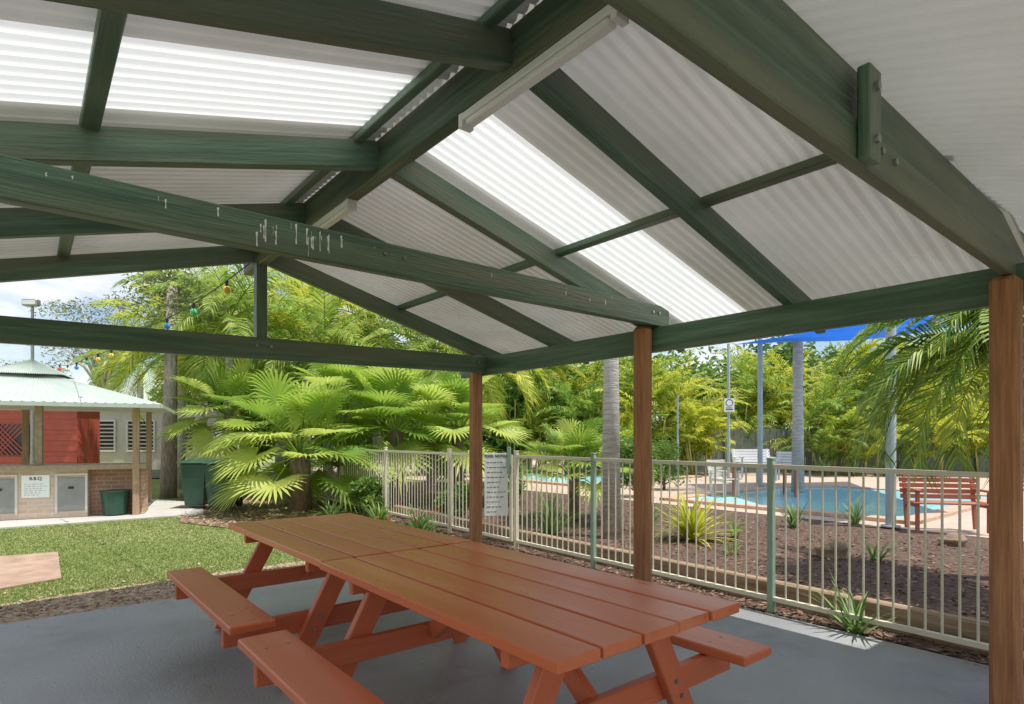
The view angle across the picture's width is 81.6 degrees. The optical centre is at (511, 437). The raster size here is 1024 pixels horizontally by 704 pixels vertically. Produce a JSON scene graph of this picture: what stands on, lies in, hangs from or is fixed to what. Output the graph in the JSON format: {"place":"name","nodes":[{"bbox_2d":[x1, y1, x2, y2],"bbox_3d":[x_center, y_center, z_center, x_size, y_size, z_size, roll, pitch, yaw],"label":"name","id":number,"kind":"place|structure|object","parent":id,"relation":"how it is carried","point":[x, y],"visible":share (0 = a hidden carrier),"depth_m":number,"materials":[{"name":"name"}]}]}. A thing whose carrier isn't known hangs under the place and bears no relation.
{"place":"outdoors","nodes":[
{"label":"outdoors","id":0,"kind":"place"},
{"bbox_2d":[0,264,987,439],"label":"sky","id":1,"kind":"structure","parent":0,"point":[94,287],"materials":[{"name":"white"}]},
{"bbox_2d":[0,440,1023,665],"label":"lawn","id":2,"kind":"structure","parent":0,"point":[155,488],"depth_m":8.10,"materials":[{"name":"green plant"}]},
{"bbox_2d":[0,552,60,589],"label":"paver square","id":3,"kind":"structure","parent":2,"relation":"on","point":[22,570],"depth_m":6.53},
{"bbox_2d":[22,299,40,463],"bbox_3d":[-12.542,-1.095,15.462,0.400,5.029,0.176,0,0,0],"label":"light pole","id":4,"kind":"object","parent":2,"relation":"on","point":[32,303],"visible":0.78,"depth_m":15.46,"materials":[{"name":"metal"}]},
{"bbox_2d":[0,410,99,464],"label":"red cabin","id":5,"kind":"object","parent":2,"relation":"on","point":[71,437],"visible":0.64,"depth_m":16.50,"materials":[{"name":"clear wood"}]},
{"bbox_2d":[0,424,29,454],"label":"window","id":6,"kind":"structure","parent":5,"relation":"in","point":[19,439],"depth_m":16.46,"materials":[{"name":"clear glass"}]},
{"bbox_2d":[27,290,163,390],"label":"gum tree","id":7,"kind":"object","parent":2,"relation":"on","point":[104,380],"visible":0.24,"depth_m":33.48,"materials":[{"name":"green plant"}]},
{"bbox_2d":[0,499,202,528],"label":"footpath","id":8,"kind":"structure","parent":2,"relation":"on","point":[157,508],"depth_m":10.86,"materials":[{"name":"concrete"}]},
{"bbox_2d":[0,359,174,520],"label":"barbecue hut","id":9,"kind":"object","parent":8,"relation":"on","point":[37,388],"visible":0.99,"depth_m":10.81,"materials":[{"name":"white metal"}]},
{"bbox_2d":[0,475,17,515],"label":"cupboard door","id":10,"kind":"structure","parent":9,"relation":"in","point":[8,487],"depth_m":10.35,"materials":[{"name":"paint"}]},
{"bbox_2d":[21,475,49,497],"bbox_3d":[-8.450,0.860,10.514,0.400,0.400,0.016,0,0,-26],"label":"barbecue sign","id":11,"kind":"object","parent":9,"relation":"attached to","point":[35,486],"visible":1,"depth_m":10.51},
{"bbox_2d":[55,473,87,513],"bbox_3d":[-7.987,1.002,10.734,0.483,0.715,0.044,0,0,-26],"label":"cupboard door","id":12,"kind":"structure","parent":9,"relation":"in","point":[71,494],"depth_m":10.73,"materials":[{"name":"paint"}]},
{"bbox_2d":[99,489,130,514],"bbox_3d":[-7.423,1.200,11.089,0.500,0.440,0.500,0,0,0],"label":"tub","id":13,"kind":"object","parent":8,"relation":"on","point":[114,501],"visible":1,"depth_m":10.93,"materials":[{"name":"green plastic"}]},
{"bbox_2d":[179,458,214,505],"bbox_3d":[-6.519,0.925,12.338,0.540,0.989,0.699,0,0,-8],"label":"wheelie bin","id":14,"kind":"object","parent":8,"relation":"on","point":[193,481],"visible":0.63,"depth_m":12.06,"materials":[{"name":"paint"}]},
{"bbox_2d":[69,310,177,401],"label":"feather palm","id":15,"kind":"object","parent":2,"relation":"on","point":[141,388],"visible":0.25,"depth_m":23.19,"materials":[{"name":"green plant"}]},
{"bbox_2d":[0,516,303,609],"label":"grass","id":16,"kind":"structure","parent":2,"relation":"on","point":[17,596],"depth_m":7.57,"materials":[{"name":"green plant"}]},
{"bbox_2d":[0,557,304,624],"bbox_3d":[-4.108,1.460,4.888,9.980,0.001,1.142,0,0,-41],"label":"gravel strip","id":17,"kind":"object","parent":2,"relation":"on","point":[132,601],"visible":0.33,"depth_m":5.32,"materials":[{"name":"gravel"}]},
{"bbox_2d":[83,281,254,489],"bbox_3d":[-9.494,-1.491,17.165,4.724,6.028,4.570,0,0,0],"label":"feather palm","id":18,"kind":"object","parent":2,"relation":"on","point":[180,392],"visible":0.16,"depth_m":16.41,"materials":[{"name":"green plant"}]},
{"bbox_2d":[121,268,227,498],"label":"tree","id":19,"kind":"object","parent":2,"relation":"on","point":[168,468],"visible":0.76,"depth_m":14.39,"materials":[{"name":"green plant"}]},
{"bbox_2d":[100,405,252,477],"bbox_3d":[-13.282,0.140,22.475,6.000,2.560,3.450,0,0,0],"label":"cream cabin","id":20,"kind":"object","parent":2,"relation":"on","point":[115,437],"visible":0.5,"depth_m":21.00,"materials":[{"name":"white paint"}]},
{"bbox_2d":[100,420,115,451],"bbox_3d":[-14.532,-0.080,20.973,1.020,1.140,0.045,0,0,0],"label":"window","id":21,"kind":"structure","parent":20,"relation":"in","point":[107,427],"depth_m":20.98,"materials":[{"name":"white glass"}]},
{"bbox_2d":[126,420,154,451],"bbox_3d":[-13.132,-0.080,20.973,1.020,1.140,0.045,0,0,0],"label":"window","id":22,"kind":"structure","parent":20,"relation":"in","point":[128,423],"depth_m":20.96,"materials":[{"name":"white glass"}]},
{"bbox_2d":[112,264,261,457],"bbox_3d":[-9.729,-2.160,18.916,4.939,7.361,5.086,0,0,-22],"label":"feather palm","id":23,"kind":"object","parent":2,"relation":"on","point":[203,414],"visible":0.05,"depth_m":18.28,"materials":[{"name":"green plant"}]},
{"bbox_2d":[146,357,276,453],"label":"leafy tree","id":24,"kind":"object","parent":2,"relation":"on","point":[190,403],"visible":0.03,"depth_m":22.91,"materials":[{"name":"green plant"}]},
{"bbox_2d":[139,264,329,414],"bbox_3d":[-7.291,-1.701,15.713,4.555,6.442,4.622,0,0,-34],"label":"feather palm","id":25,"kind":"object","parent":2,"relation":"on","point":[232,300],"visible":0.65,"depth_m":15.05,"materials":[{"name":"green plant"}]},
{"bbox_2d":[202,280,350,481],"bbox_3d":[-6.855,-1.688,17.961,4.606,6.426,4.614,0,0,29],"label":"feather palm","id":26,"kind":"object","parent":2,"relation":"on","point":[282,317],"visible":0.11,"depth_m":17.39,"materials":[{"name":"green plant"}]},
{"bbox_2d":[235,359,322,467],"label":"leafy tree","id":27,"kind":"object","parent":2,"relation":"on","point":[266,448],"visible":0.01,"depth_m":23.87,"materials":[{"name":"green plant"}]},
{"bbox_2d":[244,267,367,464],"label":"feather palm","id":28,"kind":"object","parent":2,"relation":"on","point":[298,283],"visible":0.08,"depth_m":19.60,"materials":[{"name":"green plant"}]},
{"bbox_2d":[180,493,450,535],"bbox_3d":[-4.706,1.454,11.930,3.505,0.001,10.746,0,0,-31],"label":"garden bed","id":29,"kind":"object","parent":2,"relation":"on","point":[252,516],"visible":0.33,"depth_m":11.55,"materials":[{"name":"soil"}]},
{"bbox_2d":[202,458,242,506],"bbox_3d":[-5.903,0.925,12.138,0.540,0.989,0.699,0,0,5],"label":"wheelie bin","id":30,"kind":"object","parent":29,"relation":"on","point":[207,472],"visible":0.55,"depth_m":11.87,"materials":[{"name":"paint"}]},
{"bbox_2d":[152,358,297,462],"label":"fan palm","id":31,"kind":"object","parent":29,"relation":"on","point":[236,384],"visible":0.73,"depth_m":14.24,"materials":[{"name":"green plant"}]},
{"bbox_2d":[179,498,462,537],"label":"fallen leaves","id":32,"kind":"object","parent":29,"relation":"on","point":[245,518],"visible":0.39,"depth_m":11.35,"materials":[{"name":"brown plant"}]},
{"bbox_2d":[347,475,389,515],"bbox_3d":[-2.666,1.097,10.903,0.908,0.860,0.617,0,0,22],"label":"bushy shrub","id":33,"kind":"object","parent":29,"relation":"on","point":[366,490],"visible":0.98,"depth_m":10.77,"materials":[{"name":"green plant"}]},
{"bbox_2d":[364,500,394,521],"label":"lily clump","id":34,"kind":"object","parent":29,"relation":"on","point":[381,514],"visible":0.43,"depth_m":9.55,"materials":[{"name":"green plant"}]},
{"bbox_2d":[399,504,445,530],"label":"lily clump","id":35,"kind":"object","parent":29,"relation":"on","point":[421,524],"visible":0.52,"depth_m":8.70,"materials":[{"name":"green plant"}]},
{"bbox_2d":[354,338,482,474],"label":"leafy tree","id":36,"kind":"object","parent":2,"relation":"on","point":[383,432],"visible":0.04,"depth_m":22.32,"materials":[{"name":"green plant"}]},
{"bbox_2d":[453,373,538,469],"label":"leafy tree","id":37,"kind":"object","parent":2,"relation":"on","point":[498,444],"visible":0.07,"depth_m":24.35,"materials":[{"name":"green plant"}]},
{"bbox_2d":[0,577,1023,703],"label":"slab","id":38,"kind":"structure","parent":2,"relation":"on","point":[179,655],"depth_m":3.67,"materials":[{"name":"paint"}]},
{"bbox_2d":[167,513,471,687],"bbox_3d":[-1.246,1.057,4.267,1.895,0.776,1.860,0,0,-40],"label":"picnic table","id":39,"kind":"object","parent":38,"relation":"on","point":[230,609],"visible":0.73,"depth_m":3.82,"materials":[{"name":"wood"}]},
{"bbox_2d":[238,541,770,703],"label":"picnic table","id":40,"kind":"object","parent":38,"relation":"on","point":[556,623],"visible":0.96,"depth_m":2.52,"materials":[{"name":"wood"}]},
{"bbox_2d":[0,0,1023,703],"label":"picnic shelter","id":41,"kind":"object","parent":38,"relation":"on","point":[648,180],"visible":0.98,"depth_m":3.01,"materials":[{"name":"wood"}]},
{"bbox_2d":[52,263,250,371],"bbox_3d":[-7.328,-1.550,10.299,0.075,0.646,14.378,0,0,-45],"label":"festoon string","id":42,"kind":"object","parent":41,"relation":"hanging from","point":[226,290],"visible":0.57,"depth_m":7.01,"materials":[{"name":"plastic"}]},
{"bbox_2d":[311,198,356,228],"bbox_3d":[-1.290,-1.477,4.089,0.068,0.066,0.882,0,0,-39],"label":"batten light","id":43,"kind":"object","parent":41,"relation":"attached to","point":[347,206],"visible":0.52,"depth_m":3.88,"materials":[{"name":"white paint"}]},
{"bbox_2d":[458,4,628,132],"bbox_3d":[0.079,-1.477,2.418,0.068,0.066,0.962,0,0,-39],"label":"batten light","id":44,"kind":"object","parent":41,"relation":"attached to","point":[597,26],"visible":0.81,"depth_m":2.32,"materials":[{"name":"white paint"}]},
{"bbox_2d":[490,364,586,469],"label":"feather palm","id":45,"kind":"object","parent":2,"relation":"on","point":[552,373],"visible":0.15,"depth_m":24.13,"materials":[{"name":"green plant"}]},
{"bbox_2d":[505,363,599,468],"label":"leafy tree","id":46,"kind":"object","parent":2,"relation":"on","point":[566,369],"visible":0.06,"depth_m":25.56,"materials":[{"name":"green plant"}]},
{"bbox_2d":[277,481,1023,673],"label":"mulch bed","id":47,"kind":"object","parent":2,"relation":"on","point":[935,590],"visible":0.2,"depth_m":7.31,"materials":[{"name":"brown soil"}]},
{"bbox_2d":[197,367,400,516],"bbox_3d":[-4.236,0.284,11.814,3.950,3.204,3.746,0,0,44],"label":"fan palm","id":48,"kind":"object","parent":47,"relation":"on","point":[306,408],"visible":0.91,"depth_m":11.30,"materials":[{"name":"green plant"}]},
{"bbox_2d":[227,284,406,491],"bbox_3d":[-4.994,-1.542,16.169,4.736,6.130,4.778,0,0,-13],"label":"feather palm","id":49,"kind":"object","parent":47,"relation":"on","point":[328,332],"visible":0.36,"depth_m":15.52,"materials":[{"name":"green plant"}]},
{"bbox_2d":[259,342,413,498],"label":"fan palm","id":50,"kind":"object","parent":47,"relation":"on","point":[337,373],"visible":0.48,"depth_m":13.68,"materials":[{"name":"green plant"}]},
{"bbox_2d":[285,285,447,480],"bbox_3d":[-3.994,-1.701,17.552,4.658,6.442,4.812,0,0,0],"label":"feather palm","id":51,"kind":"object","parent":47,"relation":"on","point":[352,307],"visible":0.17,"depth_m":16.97,"materials":[{"name":"green plant"}]},
{"bbox_2d":[309,366,468,503],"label":"fan palm","id":52,"kind":"object","parent":47,"relation":"on","point":[395,392],"visible":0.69,"depth_m":12.67,"materials":[{"name":"green plant"}]},
{"bbox_2d":[354,307,507,491],"bbox_3d":[-2.046,-1.481,15.987,4.870,6.008,4.502,0,0,-8],"label":"feather palm","id":53,"kind":"object","parent":47,"relation":"on","point":[437,347],"visible":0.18,"depth_m":15.86,"materials":[{"name":"green plant"}]},
{"bbox_2d":[433,481,468,517],"bbox_3d":[-0.982,1.127,10.492,0.868,0.801,0.612,0,0,0],"label":"bushy shrub","id":54,"kind":"object","parent":47,"relation":"on","point":[457,497],"visible":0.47,"depth_m":10.36,"materials":[{"name":"green plant"}]},
{"bbox_2d":[381,370,533,490],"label":"fan palm","id":55,"kind":"object","parent":47,"relation":"on","point":[458,392],"visible":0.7,"depth_m":12.95,"materials":[{"name":"green plant"}]},
{"bbox_2d":[420,343,551,485],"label":"feather palm","id":56,"kind":"object","parent":47,"relation":"on","point":[523,385],"visible":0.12,"depth_m":17.70,"materials":[{"name":"green plant"}]},
{"bbox_2d":[513,487,589,535],"bbox_3d":[0.600,1.032,8.539,1.406,0.837,1.406,0,0,0],"label":"strap plant","id":57,"kind":"object","parent":47,"relation":"on","point":[549,521],"visible":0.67,"depth_m":8.55,"materials":[{"name":"green plant"}]},
{"bbox_2d":[513,416,632,520],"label":"fan palm","id":58,"kind":"object","parent":47,"relation":"on","point":[577,440],"visible":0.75,"depth_m":10.19,"materials":[{"name":"green plant"}]},
{"bbox_2d":[602,358,620,539],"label":"tall palm","id":59,"kind":"object","parent":47,"relation":"on","point":[611,434],"depth_m":8.49,"materials":[{"name":"grey plant"}]},
{"bbox_2d":[307,447,1023,658],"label":"pool fence","id":60,"kind":"object","parent":47,"relation":"on","point":[770,597],"visible":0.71,"depth_m":5.10,"materials":[{"name":"beige metal"}]},
{"bbox_2d":[450,447,512,540],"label":"pool gate","id":61,"kind":"structure","parent":60,"relation":"attached to","point":[509,471],"depth_m":8.57,"materials":[{"name":"beige metal"}]},
{"bbox_2d":[484,453,507,515],"bbox_3d":[-0.206,0.610,7.777,0.310,0.820,0.016,0,0,-8],"label":"notice board","id":62,"kind":"object","parent":60,"relation":"attached to","point":[495,486],"visible":1,"depth_m":7.77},
{"bbox_2d":[654,488,744,547],"bbox_3d":[2.602,1.122,8.419,1.418,0.846,1.421,0,0,24],"label":"cordyline","id":63,"kind":"object","parent":47,"relation":"on","point":[691,524],"visible":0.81,"depth_m":8.31,"materials":[{"name":"yellow plant"}]},
{"bbox_2d":[394,505,1023,662],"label":"timber edging","id":64,"kind":"object","parent":47,"relation":"on","point":[968,627],"visible":0.39,"depth_m":5.20,"materials":[{"name":"brown wood"}]},
{"bbox_2d":[777,501,814,527],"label":"young plant","id":65,"kind":"object","parent":47,"relation":"on","point":[791,521],"visible":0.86,"depth_m":9.59,"materials":[{"name":"green plant"}]},
{"bbox_2d":[814,540,847,558],"bbox_3d":[3.850,1.377,7.208,0.392,0.283,0.334,0,0,0],"label":"rock","id":66,"kind":"object","parent":47,"relation":"on","point":[829,549],"visible":0.78,"depth_m":7.09,"materials":[{"name":"grey stone"}]},
{"bbox_2d":[804,572,903,634],"bbox_3d":[2.506,1.234,4.440,0.709,0.432,0.739,0,0,-39],"label":"agave","id":67,"kind":"object","parent":47,"relation":"on","point":[850,625],"visible":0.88,"depth_m":4.38,"materials":[{"name":"green plant"}]},
{"bbox_2d":[832,494,880,524],"bbox_3d":[5.803,1.197,9.918,0.805,0.506,0.918,0,0,19],"label":"young plant","id":68,"kind":"object","parent":47,"relation":"on","point":[855,520],"visible":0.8,"depth_m":9.89,"materials":[{"name":"green plant"}]},
{"bbox_2d":[856,530,914,562],"bbox_3d":[4.239,1.256,6.909,0.770,0.388,0.549,0,0,0],"label":"young plant","id":69,"kind":"object","parent":47,"relation":"on","point":[873,556],"visible":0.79,"depth_m":6.92,"materials":[{"name":"green plant"}]},
{"bbox_2d":[880,321,900,527],"bbox_3d":[6.071,-0.270,9.500,0.278,3.379,0.285,0,0,0],"label":"shade pole","id":70,"kind":"object","parent":47,"relation":"on","point":[888,495],"visible":0.42,"depth_m":9.44,"materials":[{"name":"grey metal"}]},
{"bbox_2d":[734,316,971,344],"bbox_3d":[8.129,-2.610,14.716,5.051,1.341,11.205,0,0,22],"label":"shade sail","id":71,"kind":"object","parent":70,"relation":"attached to","point":[844,333],"visible":0.46,"depth_m":13.23,"materials":[{"name":"blue fabric"}]},
{"bbox_2d":[825,303,1023,495],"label":"drooping palm","id":72,"kind":"object","parent":47,"relation":"on","point":[956,351],"visible":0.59,"depth_m":5.65,"materials":[{"name":"green plant"}]},
{"bbox_2d":[937,533,967,546],"bbox_3d":[5.946,1.391,7.987,0.330,0.226,0.303,0,0,-43],"label":"rock","id":73,"kind":"object","parent":47,"relation":"on","point":[950,539],"visible":0.66,"depth_m":7.92,"materials":[{"name":"beige stone"}]},
{"bbox_2d":[313,460,1023,540],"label":"pool deck","id":74,"kind":"structure","parent":2,"relation":"on","point":[951,524],"depth_m":16.94,"materials":[{"name":"beige concrete"}]},
{"bbox_2d":[484,400,569,469],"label":"golden cane palm","id":75,"kind":"object","parent":74,"relation":"on","point":[534,423],"visible":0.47,"depth_m":23.98,"materials":[{"name":"green plant"}]},
{"bbox_2d":[466,366,597,462],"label":"golden cane palm","id":76,"kind":"object","parent":74,"relation":"on","point":[516,398],"visible":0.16,"depth_m":23.71,"materials":[{"name":"green plant"}]},
{"bbox_2d":[525,376,628,472],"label":"golden cane palm","id":77,"kind":"object","parent":74,"relation":"on","point":[563,392],"visible":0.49,"depth_m":23.02,"materials":[{"name":"green plant"}]},
{"bbox_2d":[530,362,631,443],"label":"golden cane palm","id":78,"kind":"object","parent":74,"relation":"on","point":[588,381],"visible":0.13,"depth_m":25.21,"materials":[{"name":"green plant"}]},
{"bbox_2d":[550,356,696,448],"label":"golden cane palm","id":79,"kind":"object","parent":74,"relation":"on","point":[596,368],"visible":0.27,"depth_m":24.18,"materials":[{"name":"green plant"}]},
{"bbox_2d":[620,433,664,489],"bbox_3d":[3.025,0.693,14.482,1.341,1.668,1.080,0,0,0],"label":"bushy shrub","id":80,"kind":"object","parent":74,"relation":"on","point":[626,447],"visible":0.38,"depth_m":14.35,"materials":[{"name":"green plant"}]},
{"bbox_2d":[577,376,709,458],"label":"golden cane palm","id":81,"kind":"object","parent":74,"relation":"on","point":[667,410],"visible":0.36,"depth_m":22.68,"materials":[{"name":"green plant"}]},
{"bbox_2d":[575,356,754,469],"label":"golden cane palm","id":82,"kind":"object","parent":74,"relation":"on","point":[676,374],"visible":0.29,"depth_m":24.16,"materials":[{"name":"green plant"}]},
{"bbox_2d":[652,436,690,489],"bbox_3d":[4.259,0.739,16.521,1.394,1.576,0.958,0,0,0],"label":"bushy shrub","id":83,"kind":"object","parent":74,"relation":"on","point":[670,451],"visible":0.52,"depth_m":16.43,"materials":[{"name":"green plant"}]},
{"bbox_2d":[622,348,754,472],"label":"golden cane palm","id":84,"kind":"object","parent":74,"relation":"on","point":[704,383],"visible":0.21,"depth_m":23.97,"materials":[{"name":"green plant"}]},
{"bbox_2d":[652,401,746,474],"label":"golden cane palm","id":85,"kind":"object","parent":74,"relation":"on","point":[710,445],"visible":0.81,"depth_m":22.87,"materials":[{"name":"green plant"}]},
{"bbox_2d":[706,459,741,496],"bbox_3d":[5.163,0.980,14.459,0.600,0.886,0.619,0,0,-25],"label":"cream chair","id":86,"kind":"object","parent":74,"relation":"on","point":[718,470],"visible":0.8,"depth_m":14.52,"materials":[{"name":"white plastic"}]},
{"bbox_2d":[724,343,733,476],"bbox_3d":[7.308,-0.880,19.985,0.340,4.600,0.129,0,0,0],"label":"sign pole","id":87,"kind":"object","parent":74,"relation":"on","point":[728,404],"visible":0.93,"depth_m":19.95,"materials":[{"name":"grey metal"}]},
{"bbox_2d":[657,343,806,469],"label":"golden cane palm","id":88,"kind":"object","parent":74,"relation":"on","point":[743,378],"visible":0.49,"depth_m":25.61,"materials":[{"name":"green plant"}]},
{"bbox_2d":[731,449,776,477],"bbox_3d":[7.723,0.800,18.846,1.300,0.886,0.619,0,0,-8],"label":"white bench","id":89,"kind":"object","parent":74,"relation":"on","point":[766,454],"visible":0.49,"depth_m":19.03,"materials":[{"name":"paint"}]},
{"bbox_2d":[755,338,764,485],"bbox_3d":[7.452,-0.827,17.800,0.278,4.494,0.285,0,0,0],"label":"shade pole","id":90,"kind":"object","parent":74,"relation":"on","point":[760,407],"visible":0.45,"depth_m":17.74,"materials":[{"name":"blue metal"}]},
{"bbox_2d":[719,348,859,449],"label":"golden cane palm","id":91,"kind":"object","parent":74,"relation":"on","point":[787,418],"visible":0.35,"depth_m":26.34,"materials":[{"name":"green plant"}]},
{"bbox_2d":[709,343,884,456],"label":"golden cane palm","id":92,"kind":"object","parent":74,"relation":"on","point":[750,414],"visible":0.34,"depth_m":26.19,"materials":[{"name":"green plant"}]},
{"bbox_2d":[577,428,1023,471],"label":"boundary fence","id":93,"kind":"object","parent":74,"relation":"on","point":[768,435],"visible":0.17,"depth_m":24.59,"materials":[{"name":"grey metal"}]},
{"bbox_2d":[659,485,986,524],"bbox_3d":[7.740,1.413,14.020,7.004,0.064,5.204,0,0,-39],"label":"pool coping","id":94,"kind":"object","parent":74,"relation":"on","point":[935,514],"visible":0.43,"depth_m":11.89,"materials":[{"name":"beige stone"}]},
{"bbox_2d":[773,374,876,475],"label":"golden cane palm","id":95,"kind":"object","parent":74,"relation":"on","point":[821,444],"visible":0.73,"depth_m":23.02,"materials":[{"name":"green plant"}]},
{"bbox_2d":[770,341,938,467],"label":"golden cane palm","id":96,"kind":"object","parent":74,"relation":"on","point":[860,357],"visible":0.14,"depth_m":24.85,"materials":[{"name":"green plant"}]},
{"bbox_2d":[804,405,918,475],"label":"golden cane palm","id":97,"kind":"object","parent":74,"relation":"on","point":[867,452],"visible":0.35,"depth_m":22.67,"materials":[{"name":"green plant"}]},
{"bbox_2d":[785,330,988,468],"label":"golden cane palm","id":98,"kind":"object","parent":74,"relation":"on","point":[869,345],"visible":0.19,"depth_m":24.79,"materials":[{"name":"green plant"}]},
{"bbox_2d":[869,373,988,470],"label":"golden cane palm","id":99,"kind":"object","parent":74,"relation":"on","point":[941,422],"visible":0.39,"depth_m":22.59,"materials":[{"name":"green plant"}]},
{"bbox_2d":[898,474,988,533],"bbox_3d":[6.690,0.980,9.149,1.100,0.886,0.619,0,0,14],"label":"slatted bench","id":100,"kind":"object","parent":74,"relation":"on","point":[917,501],"visible":0.56,"depth_m":9.27,"materials":[{"name":"brown wood"}]},
{"bbox_2d":[927,399,1023,471],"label":"golden cane palm","id":101,"kind":"object","parent":74,"relation":"on","point":[976,452],"visible":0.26,"depth_m":23.37,"materials":[{"name":"green plant"}]},
{"bbox_2d":[629,346,752,436],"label":"leafy tree","id":102,"kind":"object","parent":2,"relation":"on","point":[704,368],"visible":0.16,"depth_m":30.69,"materials":[{"name":"green plant"}]},
{"bbox_2d":[715,335,836,454],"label":"leafy tree","id":103,"kind":"object","parent":2,"relation":"on","point":[787,353],"visible":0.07,"depth_m":30.11,"materials":[{"name":"green plant"}]},
{"bbox_2d":[791,333,804,492],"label":"tall palm","id":104,"kind":"object","parent":2,"relation":"on","point":[797,434],"visible":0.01,"depth_m":15.39,"materials":[{"name":"grey plant"}]},
{"bbox_2d":[809,341,925,458],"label":"leafy tree","id":105,"kind":"object","parent":2,"relation":"on","point":[831,354],"visible":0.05,"depth_m":31.47,"materials":[{"name":"green plant"}]},
{"bbox_2d":[691,488,985,517],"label":"pool water","id":106,"kind":"structure","parent":0,"point":[829,497],"depth_m":13.67,"materials":[{"name":"blue liquid"}]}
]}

